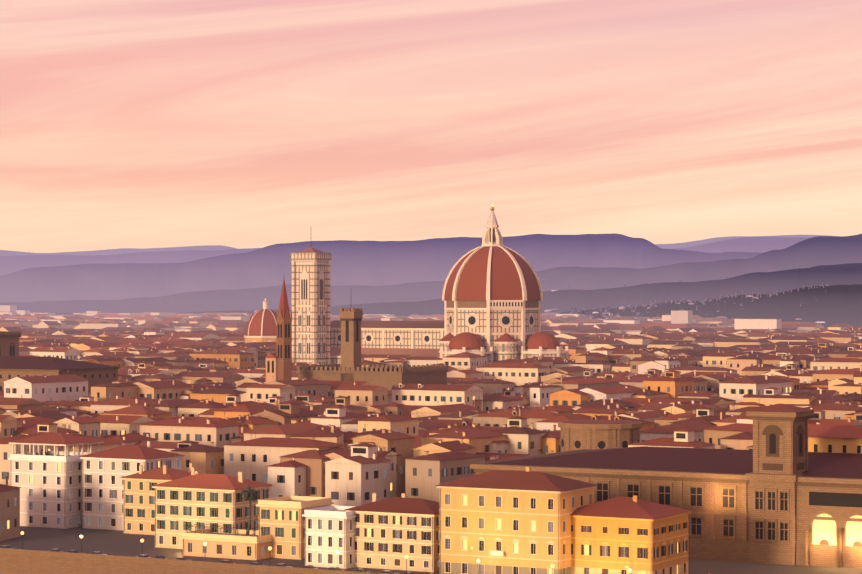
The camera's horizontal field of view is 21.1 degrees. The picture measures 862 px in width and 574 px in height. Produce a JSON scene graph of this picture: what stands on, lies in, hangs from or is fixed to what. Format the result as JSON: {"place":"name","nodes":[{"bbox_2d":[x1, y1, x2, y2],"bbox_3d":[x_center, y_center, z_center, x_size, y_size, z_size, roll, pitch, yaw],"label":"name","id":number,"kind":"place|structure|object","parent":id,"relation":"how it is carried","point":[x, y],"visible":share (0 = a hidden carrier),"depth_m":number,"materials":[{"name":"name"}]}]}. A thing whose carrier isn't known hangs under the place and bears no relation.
{"place":"outdoors","nodes":[
{"label":"outdoors","id":0,"kind":"place"},
{"bbox_2d":[0,548,386,573],"bbox_3d":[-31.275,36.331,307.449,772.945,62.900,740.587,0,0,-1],"label":"embankment wall","id":1,"kind":"structure","parent":0,"point":[18,561],"depth_m":520.35,"materials":[{"name":"brown stone"}]},
{"bbox_2d":[0,233,861,327],"bbox_3d":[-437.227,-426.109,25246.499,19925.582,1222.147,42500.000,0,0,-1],"label":"mountains","id":2,"kind":"structure","parent":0,"point":[402,278],"depth_m":14746.50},
{"bbox_2d":[545,290,824,322],"bbox_3d":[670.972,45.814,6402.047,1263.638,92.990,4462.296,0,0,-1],"label":"distant buildings","id":3,"kind":"structure","parent":2,"relation":"on","point":[620,307],"depth_m":5600.06,"materials":[{"name":"white paint"}]},
{"bbox_2d":[545,269,828,318],"bbox_3d":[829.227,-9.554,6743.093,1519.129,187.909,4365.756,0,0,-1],"label":"hill trees","id":4,"kind":"object","parent":2,"relation":"on","point":[608,310],"visible":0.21,"depth_m":5722.20,"materials":[{"name":"plant"}]},
{"bbox_2d":[0,526,861,573],"bbox_3d":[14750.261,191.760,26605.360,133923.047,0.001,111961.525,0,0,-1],"label":"embankment","id":5,"kind":"structure","parent":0,"point":[114,542],"depth_m":538.07,"materials":[{"name":"stone"}]},
{"bbox_2d":[0,331,119,391],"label":"church building","id":6,"kind":"structure","parent":5,"relation":"on","point":[13,364],"depth_m":965.21,"materials":[{"name":"stone"}]},
{"bbox_2d":[0,545,435,573],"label":"parked cars","id":7,"kind":"object","parent":5,"relation":"on","point":[230,561],"visible":0.29,"depth_m":506.94,"materials":[{"name":"paint"}]},
{"bbox_2d":[244,298,277,342],"bbox_3d":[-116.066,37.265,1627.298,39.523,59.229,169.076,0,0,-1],"label":"dome","id":8,"kind":"structure","parent":5,"relation":"on","point":[261,326],"depth_m":1684.77,"materials":[{"name":"tile"}]},
{"bbox_2d":[265,279,292,382],"bbox_3d":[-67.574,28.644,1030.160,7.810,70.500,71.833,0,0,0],"label":"church spire","id":9,"kind":"structure","parent":5,"relation":"on","point":[279,364],"depth_m":1058.59,"materials":[{"name":"stone"}]},
{"bbox_2d":[291,247,330,365],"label":"bell tower","id":10,"kind":"structure","parent":5,"relation":"on","point":[310,288],"depth_m":1360.95,"materials":[{"name":"stone"}]},
{"bbox_2d":[21,531,630,573],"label":"street lamps","id":11,"kind":"object","parent":5,"relation":"on","point":[337,552],"visible":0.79,"depth_m":493.44,"materials":[{"name":"beige"}]},
{"bbox_2d":[8,433,692,573],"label":"riverfront buildings","id":12,"kind":"structure","parent":5,"relation":"on","point":[527,521],"depth_m":505.25,"materials":[{"name":"paint"}]},
{"bbox_2d":[241,486,256,534],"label":"garden palm","id":13,"kind":"object","parent":12,"relation":"on","point":[250,494],"visible":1,"depth_m":532.67,"materials":[{"name":"green plant"}]},
{"bbox_2d":[296,308,447,390],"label":"crenellated palace","id":14,"kind":"structure","parent":5,"relation":"on","point":[351,368],"depth_m":1004.93,"materials":[{"name":"stone"}]},
{"bbox_2d":[0,305,861,540],"bbox_3d":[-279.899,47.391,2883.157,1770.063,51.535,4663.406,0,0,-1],"label":"city blocks","id":15,"kind":"structure","parent":5,"relation":"on","point":[200,393],"depth_m":892.45,"materials":[{"name":"paint"}]},
{"bbox_2d":[330,203,567,365],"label":"domed cathedral","id":16,"kind":"structure","parent":5,"relation":"on","point":[492,296],"depth_m":1324.57,"materials":[{"name":"stone"}]},
{"bbox_2d":[470,403,861,568],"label":"library building","id":17,"kind":"structure","parent":5,"relation":"on","point":[787,490],"depth_m":519.10,"materials":[{"name":"stone"}]},
{"bbox_2d":[0,0,861,252],"label":"sky","id":18,"kind":"structure","parent":0,"point":[139,124],"materials":[{"name":"pink"}]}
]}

